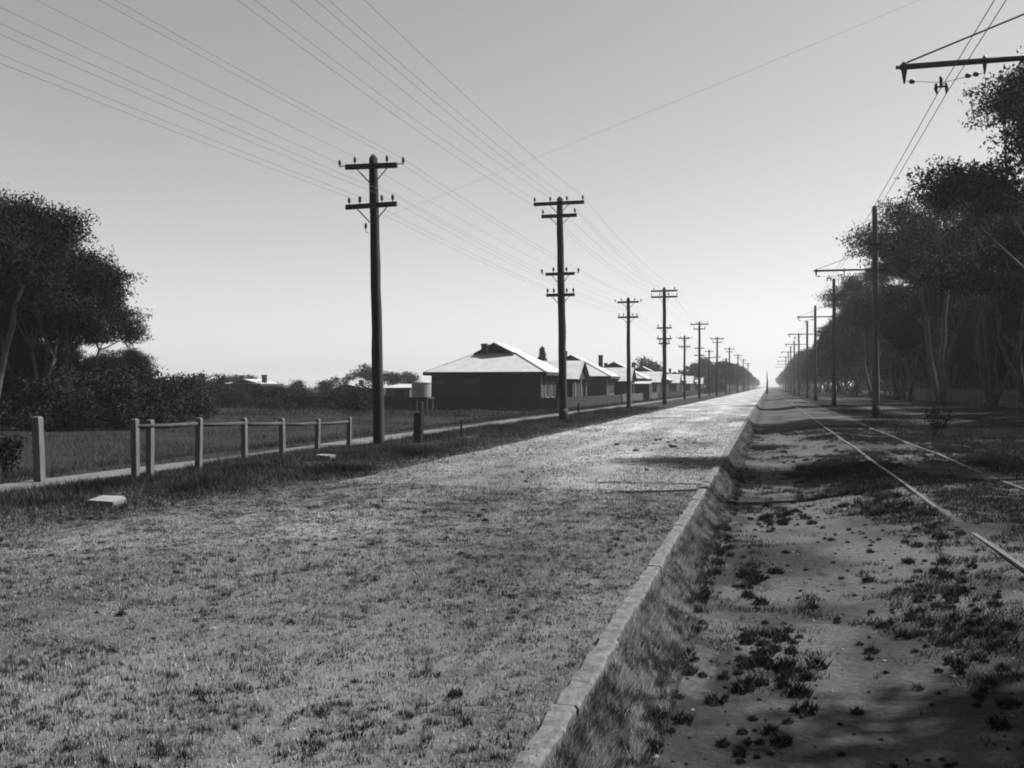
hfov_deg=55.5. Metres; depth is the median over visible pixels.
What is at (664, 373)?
power pole
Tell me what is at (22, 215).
gum tree
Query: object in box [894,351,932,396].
gum tree
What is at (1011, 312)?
gum tree
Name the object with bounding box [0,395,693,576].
verge grass
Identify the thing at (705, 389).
bush
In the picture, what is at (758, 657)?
broadleaf weeds
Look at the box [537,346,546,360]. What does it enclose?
conifer
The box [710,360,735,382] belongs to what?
gum tree
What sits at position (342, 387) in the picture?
house
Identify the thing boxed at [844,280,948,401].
gum tree
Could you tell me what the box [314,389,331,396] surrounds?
bush
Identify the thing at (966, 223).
gum tree
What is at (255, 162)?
telephone wire
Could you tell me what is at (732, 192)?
sky
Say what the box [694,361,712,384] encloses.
gum tree
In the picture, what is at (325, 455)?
stone slab
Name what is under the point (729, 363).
power pole
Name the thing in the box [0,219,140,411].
gum tree
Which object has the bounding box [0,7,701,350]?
telephone wire
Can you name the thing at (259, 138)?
telephone wire
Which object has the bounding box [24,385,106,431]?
bush
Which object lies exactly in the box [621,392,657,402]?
fence
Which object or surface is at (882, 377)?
gum tree
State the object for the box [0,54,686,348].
telephone wire
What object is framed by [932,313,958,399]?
gum tree
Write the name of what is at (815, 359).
tram pole
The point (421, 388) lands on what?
water tank
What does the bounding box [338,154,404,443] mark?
telephone pole
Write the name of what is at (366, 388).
bush
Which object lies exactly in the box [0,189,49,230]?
gum tree
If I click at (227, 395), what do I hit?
bush
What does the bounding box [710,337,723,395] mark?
power pole
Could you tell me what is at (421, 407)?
stump post
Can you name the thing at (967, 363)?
gum tree
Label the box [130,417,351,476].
rail fence
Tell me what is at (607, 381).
house
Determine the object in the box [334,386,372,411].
bush
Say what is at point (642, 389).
door
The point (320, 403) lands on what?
bush
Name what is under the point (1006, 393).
fence
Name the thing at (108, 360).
gum tree
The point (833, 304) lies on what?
tram pole
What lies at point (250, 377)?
tree
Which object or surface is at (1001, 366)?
gum tree
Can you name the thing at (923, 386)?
gum tree
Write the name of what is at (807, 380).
tram pole
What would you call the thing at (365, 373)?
tree
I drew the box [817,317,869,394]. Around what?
gum tree
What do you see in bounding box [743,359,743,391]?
power pole
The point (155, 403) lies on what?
bush
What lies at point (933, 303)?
gum tree
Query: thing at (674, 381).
house
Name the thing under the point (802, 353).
gum tree
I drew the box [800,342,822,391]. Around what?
gum tree
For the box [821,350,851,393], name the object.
gum tree
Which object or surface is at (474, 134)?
power wire
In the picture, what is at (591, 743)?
bank grass
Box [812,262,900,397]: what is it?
gum tree
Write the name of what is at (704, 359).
gum tree
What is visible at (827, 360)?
gum tree
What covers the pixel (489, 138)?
power wire
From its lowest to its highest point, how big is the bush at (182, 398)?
3.569 m
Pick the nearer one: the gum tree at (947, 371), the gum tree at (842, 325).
the gum tree at (947, 371)
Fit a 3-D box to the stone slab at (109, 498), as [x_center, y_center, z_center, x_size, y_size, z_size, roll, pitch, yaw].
[-5.098,1.484,12.292,0.400,0.100,0.480,3,5,-2]
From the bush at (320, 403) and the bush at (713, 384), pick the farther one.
the bush at (713, 384)
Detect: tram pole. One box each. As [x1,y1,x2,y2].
[779,341,795,394]
[781,333,799,395]
[782,352,788,392]
[785,321,808,397]
[785,357,786,391]
[788,305,816,400]
[790,348,791,392]
[797,278,835,404]
[813,205,882,417]
[896,13,1023,94]
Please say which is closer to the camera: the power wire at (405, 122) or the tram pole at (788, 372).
the power wire at (405, 122)
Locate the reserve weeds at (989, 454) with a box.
[654,403,1023,767]
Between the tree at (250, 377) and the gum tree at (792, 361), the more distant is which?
the gum tree at (792, 361)
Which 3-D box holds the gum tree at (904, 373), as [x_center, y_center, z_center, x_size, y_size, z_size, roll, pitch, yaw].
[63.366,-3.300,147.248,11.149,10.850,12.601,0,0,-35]
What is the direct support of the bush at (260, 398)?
on the ground at (958, 725)
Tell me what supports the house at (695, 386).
on the ground at (958, 725)
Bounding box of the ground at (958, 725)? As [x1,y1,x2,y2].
[0,387,1023,767]
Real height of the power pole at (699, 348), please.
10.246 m
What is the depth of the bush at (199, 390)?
80.87 m
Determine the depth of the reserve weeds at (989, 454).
14.35 m
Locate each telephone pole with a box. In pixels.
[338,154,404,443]
[615,297,641,408]
[676,335,690,398]
[705,350,713,395]
[723,358,728,393]
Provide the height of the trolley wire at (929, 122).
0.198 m
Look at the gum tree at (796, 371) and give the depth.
317.62 m
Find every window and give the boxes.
[431,379,444,397]
[463,378,478,397]
[545,382,548,397]
[551,382,554,397]
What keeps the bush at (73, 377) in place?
on the ground at (958, 725)
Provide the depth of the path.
18.97 m
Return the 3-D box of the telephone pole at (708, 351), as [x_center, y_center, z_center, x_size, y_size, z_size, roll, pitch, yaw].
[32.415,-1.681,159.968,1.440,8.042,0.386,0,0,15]
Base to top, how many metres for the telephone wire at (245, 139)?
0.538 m
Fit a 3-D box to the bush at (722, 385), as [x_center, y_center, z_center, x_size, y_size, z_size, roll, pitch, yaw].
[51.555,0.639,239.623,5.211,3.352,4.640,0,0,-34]
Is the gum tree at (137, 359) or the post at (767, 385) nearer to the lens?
the gum tree at (137, 359)
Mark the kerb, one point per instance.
(561, 712)
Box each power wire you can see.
[238,0,723,350]
[255,0,713,341]
[291,0,735,354]
[316,0,736,355]
[329,0,735,353]
[367,2,734,347]
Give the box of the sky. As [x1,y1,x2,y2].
[0,0,1023,386]
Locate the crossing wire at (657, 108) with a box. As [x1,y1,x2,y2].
[365,2,913,224]
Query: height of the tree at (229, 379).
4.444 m
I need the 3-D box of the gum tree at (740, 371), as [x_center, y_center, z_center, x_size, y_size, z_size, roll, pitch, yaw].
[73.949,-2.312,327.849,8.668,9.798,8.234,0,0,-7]
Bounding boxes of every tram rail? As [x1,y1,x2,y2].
[773,390,1023,571]
[780,391,1023,490]
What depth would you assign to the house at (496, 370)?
84.01 m
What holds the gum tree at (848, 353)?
on the ground at (958, 725)
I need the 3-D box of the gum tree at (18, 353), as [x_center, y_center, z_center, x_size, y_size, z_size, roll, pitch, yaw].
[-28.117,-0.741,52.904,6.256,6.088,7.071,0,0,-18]
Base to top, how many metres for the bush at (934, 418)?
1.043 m
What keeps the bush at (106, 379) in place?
on the ground at (958, 725)
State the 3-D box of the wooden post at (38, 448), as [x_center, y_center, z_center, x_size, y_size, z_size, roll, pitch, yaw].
[-7.586,1.181,15.601,0.188,1.320,0.131,0,0,9]
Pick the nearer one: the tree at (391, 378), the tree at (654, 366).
the tree at (391, 378)
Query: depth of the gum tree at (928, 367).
117.73 m
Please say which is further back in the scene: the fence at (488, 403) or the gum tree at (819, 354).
the gum tree at (819, 354)
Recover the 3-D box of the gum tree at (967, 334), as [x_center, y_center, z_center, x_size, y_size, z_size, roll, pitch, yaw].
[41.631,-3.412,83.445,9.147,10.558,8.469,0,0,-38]
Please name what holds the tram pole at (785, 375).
on the ground at (958, 725)
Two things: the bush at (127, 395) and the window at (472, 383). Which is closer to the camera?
the bush at (127, 395)
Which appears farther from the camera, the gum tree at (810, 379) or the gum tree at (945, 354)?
the gum tree at (810, 379)
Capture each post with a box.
[31,416,45,481]
[413,412,419,441]
[419,402,423,441]
[766,375,767,393]
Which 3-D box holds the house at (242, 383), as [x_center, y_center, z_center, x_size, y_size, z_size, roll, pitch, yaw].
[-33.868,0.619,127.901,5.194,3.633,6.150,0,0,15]
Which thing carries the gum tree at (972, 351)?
on the ground at (958, 725)
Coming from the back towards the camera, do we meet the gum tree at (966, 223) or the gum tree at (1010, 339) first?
the gum tree at (1010, 339)
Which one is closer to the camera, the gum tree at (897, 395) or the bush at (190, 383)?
the bush at (190, 383)
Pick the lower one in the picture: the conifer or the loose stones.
the loose stones
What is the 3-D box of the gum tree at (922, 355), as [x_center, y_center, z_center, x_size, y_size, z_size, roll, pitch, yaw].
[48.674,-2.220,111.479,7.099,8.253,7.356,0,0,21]
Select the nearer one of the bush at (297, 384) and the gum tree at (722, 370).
the bush at (297, 384)
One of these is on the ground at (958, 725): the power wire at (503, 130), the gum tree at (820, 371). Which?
the gum tree at (820, 371)
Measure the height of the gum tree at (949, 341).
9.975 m
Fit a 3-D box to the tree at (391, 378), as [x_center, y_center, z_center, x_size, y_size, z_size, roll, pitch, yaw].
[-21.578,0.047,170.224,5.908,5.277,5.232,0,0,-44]
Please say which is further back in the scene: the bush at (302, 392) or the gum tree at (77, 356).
the bush at (302, 392)
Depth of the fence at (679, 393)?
182.07 m
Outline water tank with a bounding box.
[408,379,434,410]
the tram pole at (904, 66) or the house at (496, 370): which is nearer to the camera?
the tram pole at (904, 66)
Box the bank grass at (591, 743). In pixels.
[533,422,755,767]
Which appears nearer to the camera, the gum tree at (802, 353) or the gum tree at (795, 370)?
the gum tree at (802, 353)
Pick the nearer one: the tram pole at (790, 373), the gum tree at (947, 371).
the gum tree at (947, 371)
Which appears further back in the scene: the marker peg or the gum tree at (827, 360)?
the gum tree at (827, 360)
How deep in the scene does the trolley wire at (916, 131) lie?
18.53 m
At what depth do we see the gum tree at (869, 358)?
153.27 m
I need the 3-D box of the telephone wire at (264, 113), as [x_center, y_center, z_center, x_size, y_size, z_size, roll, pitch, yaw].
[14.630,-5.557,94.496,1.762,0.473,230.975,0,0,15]
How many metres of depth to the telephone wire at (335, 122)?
20.16 m
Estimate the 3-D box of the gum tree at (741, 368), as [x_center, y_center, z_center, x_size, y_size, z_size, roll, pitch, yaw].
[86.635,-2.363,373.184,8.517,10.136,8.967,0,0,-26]
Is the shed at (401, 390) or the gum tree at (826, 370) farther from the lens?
the gum tree at (826, 370)
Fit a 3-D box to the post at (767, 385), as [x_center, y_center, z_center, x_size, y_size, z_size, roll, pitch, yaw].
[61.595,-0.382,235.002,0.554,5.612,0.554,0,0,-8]
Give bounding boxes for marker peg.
[460,420,461,436]
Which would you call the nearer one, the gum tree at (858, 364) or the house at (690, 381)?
the gum tree at (858, 364)
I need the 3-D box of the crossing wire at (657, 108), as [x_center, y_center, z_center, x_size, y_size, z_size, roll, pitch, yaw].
[2.837,-5.907,21.039,16.048,3.480,0.004,0,0,33]
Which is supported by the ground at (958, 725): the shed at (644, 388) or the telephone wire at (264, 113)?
the shed at (644, 388)
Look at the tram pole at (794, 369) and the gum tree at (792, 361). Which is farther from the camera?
the gum tree at (792, 361)
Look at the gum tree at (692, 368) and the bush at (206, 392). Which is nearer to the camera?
the bush at (206, 392)
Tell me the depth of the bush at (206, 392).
91.39 m
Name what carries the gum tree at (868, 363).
on the ground at (958, 725)
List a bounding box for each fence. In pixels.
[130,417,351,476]
[283,396,557,410]
[558,394,620,407]
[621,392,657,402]
[658,390,701,398]
[914,388,1023,408]
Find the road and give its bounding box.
[0,388,765,767]
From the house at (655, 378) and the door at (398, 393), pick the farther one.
the house at (655, 378)
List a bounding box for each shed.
[384,384,411,396]
[632,381,652,399]
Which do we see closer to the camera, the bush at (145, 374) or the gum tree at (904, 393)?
the bush at (145, 374)
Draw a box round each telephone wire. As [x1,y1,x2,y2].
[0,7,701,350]
[0,23,706,355]
[0,34,701,354]
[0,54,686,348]
[1,63,648,334]
[37,0,616,296]
[100,0,694,341]
[117,1,684,334]
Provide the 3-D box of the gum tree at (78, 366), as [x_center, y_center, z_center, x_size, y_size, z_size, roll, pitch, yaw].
[-26.114,-0.247,55.044,5.892,5.074,5.213,0,0,-15]
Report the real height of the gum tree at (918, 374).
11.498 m
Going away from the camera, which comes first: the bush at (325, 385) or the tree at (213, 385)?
the tree at (213, 385)
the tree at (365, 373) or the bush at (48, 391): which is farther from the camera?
the tree at (365, 373)
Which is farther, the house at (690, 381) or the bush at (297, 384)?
the house at (690, 381)
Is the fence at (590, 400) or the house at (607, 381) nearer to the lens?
the fence at (590, 400)
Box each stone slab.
[87,495,125,506]
[315,454,335,459]
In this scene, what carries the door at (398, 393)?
in the shed at (401, 390)
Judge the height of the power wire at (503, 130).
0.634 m
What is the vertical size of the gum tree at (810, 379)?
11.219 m
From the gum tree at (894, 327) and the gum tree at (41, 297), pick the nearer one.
the gum tree at (41, 297)
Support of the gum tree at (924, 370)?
on the ground at (958, 725)
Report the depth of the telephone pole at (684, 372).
115.91 m
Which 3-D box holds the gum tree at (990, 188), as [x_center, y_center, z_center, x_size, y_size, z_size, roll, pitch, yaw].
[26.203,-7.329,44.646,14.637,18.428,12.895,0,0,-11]
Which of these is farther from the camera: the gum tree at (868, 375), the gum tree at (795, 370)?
the gum tree at (795, 370)
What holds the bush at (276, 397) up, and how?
on the ground at (958, 725)
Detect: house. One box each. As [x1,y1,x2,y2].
[225,375,282,401]
[333,380,371,392]
[423,342,590,406]
[566,351,636,395]
[603,362,662,393]
[635,360,681,391]
[667,368,694,390]
[671,370,703,393]
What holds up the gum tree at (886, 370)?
on the ground at (958, 725)
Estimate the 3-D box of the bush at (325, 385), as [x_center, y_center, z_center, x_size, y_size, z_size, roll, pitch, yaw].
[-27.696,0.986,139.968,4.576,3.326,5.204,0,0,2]
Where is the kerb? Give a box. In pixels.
[512,390,765,767]
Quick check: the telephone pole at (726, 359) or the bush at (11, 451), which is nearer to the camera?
the bush at (11, 451)
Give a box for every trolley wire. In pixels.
[778,0,994,368]
[785,0,1005,356]
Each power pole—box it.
[534,195,583,420]
[651,287,677,404]
[691,321,707,397]
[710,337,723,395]
[726,347,731,393]
[734,354,741,392]
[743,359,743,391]
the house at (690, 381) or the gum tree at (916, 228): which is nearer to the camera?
the gum tree at (916, 228)
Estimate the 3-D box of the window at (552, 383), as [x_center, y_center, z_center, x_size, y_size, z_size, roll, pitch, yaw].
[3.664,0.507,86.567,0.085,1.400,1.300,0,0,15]
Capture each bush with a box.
[0,354,73,420]
[0,374,84,431]
[0,431,28,478]
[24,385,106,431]
[45,361,126,414]
[52,370,145,429]
[86,363,161,395]
[98,381,176,430]
[132,367,191,414]
[132,386,195,428]
[153,377,221,420]
[160,371,205,414]
[183,381,204,402]
[196,384,220,401]
[204,386,241,407]
[250,386,279,408]
[263,386,297,409]
[285,386,297,396]
[287,379,310,395]
[294,387,316,396]
[308,380,333,396]
[311,389,346,409]
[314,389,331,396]
[318,375,350,391]
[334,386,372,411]
[340,386,354,396]
[350,383,385,396]
[701,385,711,393]
[710,382,721,392]
[713,380,728,392]
[923,406,955,435]
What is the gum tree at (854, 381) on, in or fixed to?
on the ground at (958, 725)
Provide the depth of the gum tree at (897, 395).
109.98 m
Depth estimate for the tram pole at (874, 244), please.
47.41 m
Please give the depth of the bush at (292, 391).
120.06 m
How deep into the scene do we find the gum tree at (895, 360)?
139.74 m
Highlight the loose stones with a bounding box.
[6,442,1023,767]
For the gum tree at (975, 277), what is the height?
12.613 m
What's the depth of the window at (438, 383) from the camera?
84.31 m
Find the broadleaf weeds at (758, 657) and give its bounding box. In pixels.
[48,437,1023,767]
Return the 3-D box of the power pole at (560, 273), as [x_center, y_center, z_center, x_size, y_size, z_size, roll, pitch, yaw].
[2.078,-3.094,42.537,2.252,10.243,0.463,0,0,15]
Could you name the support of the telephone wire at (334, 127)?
attached to the telephone pole at (628, 387)
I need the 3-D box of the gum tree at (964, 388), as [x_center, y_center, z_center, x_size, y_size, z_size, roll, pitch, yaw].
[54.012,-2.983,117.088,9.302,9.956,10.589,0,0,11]
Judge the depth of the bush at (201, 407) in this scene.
57.77 m
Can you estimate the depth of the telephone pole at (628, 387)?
66.40 m
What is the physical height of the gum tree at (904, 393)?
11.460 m
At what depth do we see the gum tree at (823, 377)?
229.90 m
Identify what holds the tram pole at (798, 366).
on the ground at (958, 725)
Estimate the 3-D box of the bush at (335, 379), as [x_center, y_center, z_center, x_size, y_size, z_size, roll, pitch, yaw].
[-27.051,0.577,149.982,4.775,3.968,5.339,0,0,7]
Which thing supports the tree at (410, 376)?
on the ground at (958, 725)
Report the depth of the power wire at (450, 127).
27.40 m
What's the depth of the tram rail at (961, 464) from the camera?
21.63 m
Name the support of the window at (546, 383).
in the house at (496, 370)
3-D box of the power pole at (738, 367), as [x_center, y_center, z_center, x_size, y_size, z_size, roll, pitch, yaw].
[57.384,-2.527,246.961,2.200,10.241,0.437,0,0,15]
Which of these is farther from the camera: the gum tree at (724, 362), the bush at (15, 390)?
the gum tree at (724, 362)
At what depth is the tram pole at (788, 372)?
249.87 m
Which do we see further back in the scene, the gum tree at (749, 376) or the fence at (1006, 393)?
the gum tree at (749, 376)
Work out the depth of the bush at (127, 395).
45.69 m
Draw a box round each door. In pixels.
[395,390,403,396]
[640,387,645,399]
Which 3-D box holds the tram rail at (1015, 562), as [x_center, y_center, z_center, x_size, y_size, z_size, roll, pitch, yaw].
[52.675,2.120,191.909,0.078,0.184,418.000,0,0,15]
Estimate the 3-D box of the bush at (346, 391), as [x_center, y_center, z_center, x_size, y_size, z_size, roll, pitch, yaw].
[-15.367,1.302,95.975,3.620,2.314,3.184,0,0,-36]
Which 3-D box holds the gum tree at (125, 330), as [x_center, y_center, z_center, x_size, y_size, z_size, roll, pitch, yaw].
[-23.195,-2.088,53.412,7.047,8.786,7.612,0,0,-32]
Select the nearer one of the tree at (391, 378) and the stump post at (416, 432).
the stump post at (416, 432)
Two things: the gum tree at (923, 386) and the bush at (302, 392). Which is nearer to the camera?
the bush at (302, 392)
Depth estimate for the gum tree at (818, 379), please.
257.46 m
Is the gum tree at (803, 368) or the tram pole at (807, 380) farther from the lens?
the gum tree at (803, 368)
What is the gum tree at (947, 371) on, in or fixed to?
on the ground at (958, 725)
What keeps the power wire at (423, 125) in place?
attached to the power pole at (560, 273)
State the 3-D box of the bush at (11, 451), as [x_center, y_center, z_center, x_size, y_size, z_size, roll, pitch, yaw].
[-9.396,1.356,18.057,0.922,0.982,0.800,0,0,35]
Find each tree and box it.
[0,183,100,394]
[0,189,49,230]
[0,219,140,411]
[0,242,146,402]
[0,322,45,400]
[5,338,90,385]
[25,274,154,382]
[59,348,105,371]
[85,347,147,388]
[101,346,164,390]
[190,370,228,399]
[216,373,238,386]
[233,373,258,381]
[344,363,371,384]
[383,369,408,385]
[389,371,421,384]
[631,355,662,371]
[680,362,704,378]
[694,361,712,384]
[695,356,715,392]
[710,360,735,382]
[710,361,735,391]
[728,364,742,390]
[739,366,748,382]
[742,371,751,387]
[787,352,805,390]
[789,354,813,388]
[792,357,810,386]
[797,347,818,391]
[800,339,831,391]
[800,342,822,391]
[800,352,828,391]
[800,373,819,389]
[808,329,850,393]
[809,345,831,392]
[810,344,831,392]
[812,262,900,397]
[813,318,871,395]
[813,333,856,394]
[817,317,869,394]
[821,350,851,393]
[832,174,972,404]
[836,313,883,396]
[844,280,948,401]
[845,365,888,389]
[845,374,866,392]
[856,282,915,399]
[865,350,886,394]
[866,347,902,392]
[867,367,896,393]
[871,337,905,396]
[879,272,976,390]
[879,340,908,395]
[879,357,926,395]
[892,46,1023,269]
[894,350,925,396]
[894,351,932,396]
[894,370,931,395]
[897,355,931,383]
[902,351,939,386]
[903,195,1023,408]
[904,348,939,387]
[909,196,1023,405]
[909,343,952,382]
[910,312,969,400]
[923,362,974,398]
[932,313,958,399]
[935,311,994,391]
[936,351,997,390]
[945,334,1014,401]
[946,291,1023,402]
[950,350,1016,400]
[969,288,1023,381]
[979,266,1023,334]
[983,344,1023,379]
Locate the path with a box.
[0,394,711,493]

